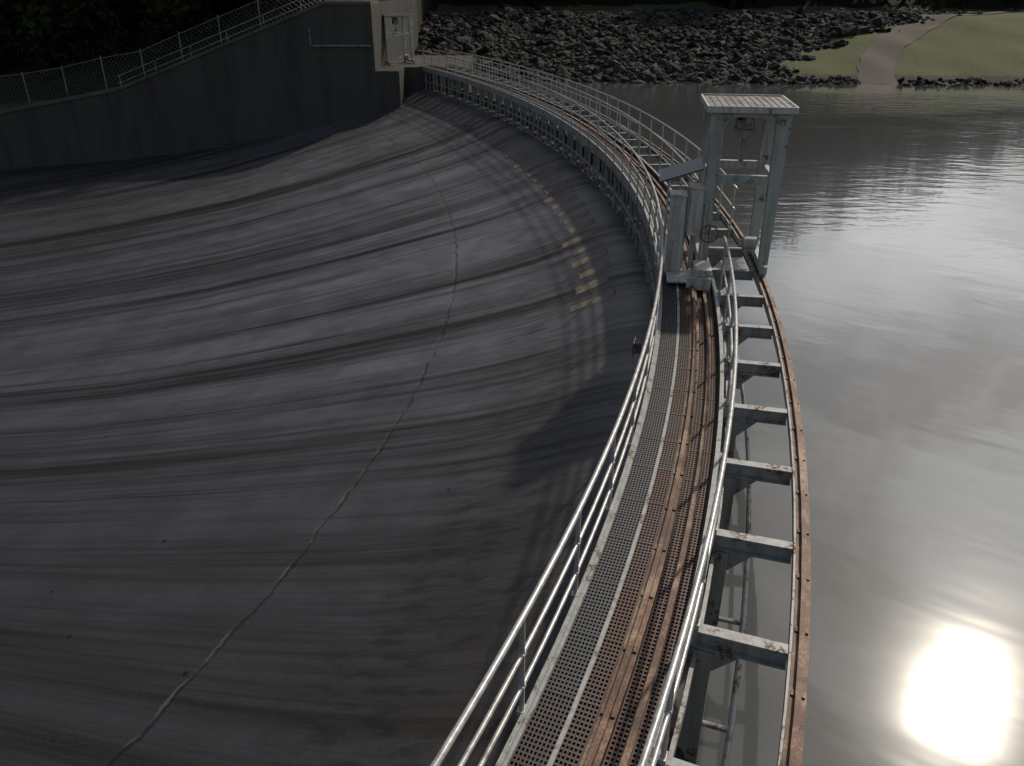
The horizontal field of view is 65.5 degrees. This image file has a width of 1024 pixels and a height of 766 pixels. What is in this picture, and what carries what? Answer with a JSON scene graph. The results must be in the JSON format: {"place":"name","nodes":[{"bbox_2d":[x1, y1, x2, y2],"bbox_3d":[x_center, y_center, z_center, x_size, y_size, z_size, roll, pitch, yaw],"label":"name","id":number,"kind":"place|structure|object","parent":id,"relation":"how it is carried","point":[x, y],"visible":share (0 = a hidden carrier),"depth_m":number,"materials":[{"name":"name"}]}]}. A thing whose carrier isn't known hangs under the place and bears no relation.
{"place":"outdoors","nodes":[
{"label":"outdoors","id":0,"kind":"place"},
{"bbox_2d":[0,0,1023,109],"bbox_3d":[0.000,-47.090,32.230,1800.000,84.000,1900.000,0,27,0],"label":"ground","id":1,"kind":"structure","parent":0,"point":[986,47],"depth_m":71.89,"materials":[{"name":"green plant"}]},
{"bbox_2d":[0,0,473,168],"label":"abutment wall","id":2,"kind":"structure","parent":1,"relation":"on","point":[282,78],"depth_m":55.28,"materials":[{"name":"concrete"}]},
{"bbox_2d":[0,1,372,113],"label":"coping","id":3,"kind":"object","parent":2,"relation":"on","point":[189,58],"visible":0.92,"depth_m":53.84,"materials":[{"name":"concrete"}]},
{"bbox_2d":[0,0,342,108],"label":"chain link fence","id":4,"kind":"object","parent":3,"relation":"on","point":[104,74],"visible":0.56,"depth_m":58.16,"materials":[{"name":"grey metal"}]},
{"bbox_2d":[116,0,339,85],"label":"wall handrail","id":5,"kind":"object","parent":3,"relation":"attached to","point":[212,43],"depth_m":53.73,"materials":[{"name":"grey metal"}]},
{"bbox_2d":[309,29,370,46],"bbox_3d":[-11.520,-23.049,53.225,4.040,1.050,0.100,0,27,0],"label":"wall pipe","id":6,"kind":"object","parent":2,"relation":"attached to","point":[336,45],"depth_m":53.39,"materials":[{"name":"grey metal"}]},
{"bbox_2d":[382,13,414,64],"bbox_3d":[-8.558,-25.375,58.729,2.360,3.400,2.060,-13,30,-25],"label":"gantry hoist","id":7,"kind":"object","parent":2,"relation":"on","point":[395,17],"visible":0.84,"depth_m":58.20,"materials":[{"name":"paint"}]},
{"bbox_2d":[0,88,711,765],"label":"dam face","id":8,"kind":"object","parent":1,"relation":"on","point":[304,436],"visible":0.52,"depth_m":17.65},
{"bbox_2d":[404,93,615,312],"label":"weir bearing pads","id":9,"kind":"object","parent":8,"relation":"on","point":[593,283],"visible":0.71,"depth_m":29.48,"materials":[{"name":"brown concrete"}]},
{"bbox_2d":[419,64,810,765],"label":"dam walkway","id":10,"kind":"structure","parent":8,"relation":"on","point":[627,610],"depth_m":9.05,"materials":[{"name":"metal"}]},
{"bbox_2d":[418,50,663,765],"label":"walkway railing","id":11,"kind":"object","parent":10,"relation":"on","point":[634,387],"visible":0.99,"depth_m":7.98,"materials":[{"name":"metal"}]},
{"bbox_2d":[632,336,643,356],"bbox_3d":[1.880,-0.522,11.658,0.212,0.220,0.258,7,28,13],"label":"bracket lamp","id":12,"kind":"object","parent":11,"relation":"attached to","point":[637,346],"visible":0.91,"depth_m":11.62,"materials":[{"name":"grey metal"}]},
{"bbox_2d":[434,49,697,189],"bbox_3d":[0.925,-13.751,38.471,3.085,1.297,45.014,-6,27,-12],"label":"walkway railing","id":13,"kind":"object","parent":10,"relation":"on","point":[662,142],"visible":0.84,"depth_m":32.14,"materials":[{"name":"metal"}]},
{"bbox_2d":[444,49,738,236],"bbox_3d":[1.653,-13.999,38.963,2.979,1.297,44.658,-6,27,-12],"label":"walkway railing","id":14,"kind":"object","parent":10,"relation":"on","point":[683,178],"visible":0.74,"depth_m":32.18,"materials":[{"name":"metal"}]},
{"bbox_2d":[637,235,737,765],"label":"walkway railing","id":15,"kind":"object","parent":10,"relation":"on","point":[687,636],"visible":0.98,"depth_m":6.98,"materials":[{"name":"metal"}]},
{"bbox_2d":[659,94,799,290],"bbox_3d":[4.259,-3.985,16.405,2.490,3.420,2.780,4,27,7],"label":"gantry hoist","id":16,"kind":"object","parent":10,"relation":"on","point":[691,209],"visible":1,"depth_m":16.06,"materials":[{"name":"grey paint"}]},
{"bbox_2d":[0,0,1018,80],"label":"forest","id":17,"kind":"object","parent":1,"relation":"on","point":[59,25],"visible":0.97,"depth_m":61.84,"materials":[{"name":"green plant"}]},
{"bbox_2d":[415,4,1023,86],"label":"riprap rocks","id":18,"kind":"object","parent":1,"relation":"on","point":[601,50],"visible":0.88,"depth_m":77.15,"materials":[{"name":"stone"}]},
{"bbox_2d":[477,80,1023,765],"bbox_3d":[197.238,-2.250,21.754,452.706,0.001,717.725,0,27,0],"label":"reservoir water","id":19,"kind":"structure","parent":0,"point":[895,274],"depth_m":16.04,"materials":[{"name":"grey liquid"}]},
{"bbox_2d":[571,11,953,12],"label":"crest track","id":20,"kind":"structure","parent":0,"point":[776,12],"depth_m":90.98,"materials":[{"name":"grey"}]},
{"bbox_2d":[857,11,1023,84],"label":"dirt road","id":21,"kind":"structure","parent":0,"point":[881,54],"depth_m":74.03,"materials":[{"name":"brown soil"}]}
]}

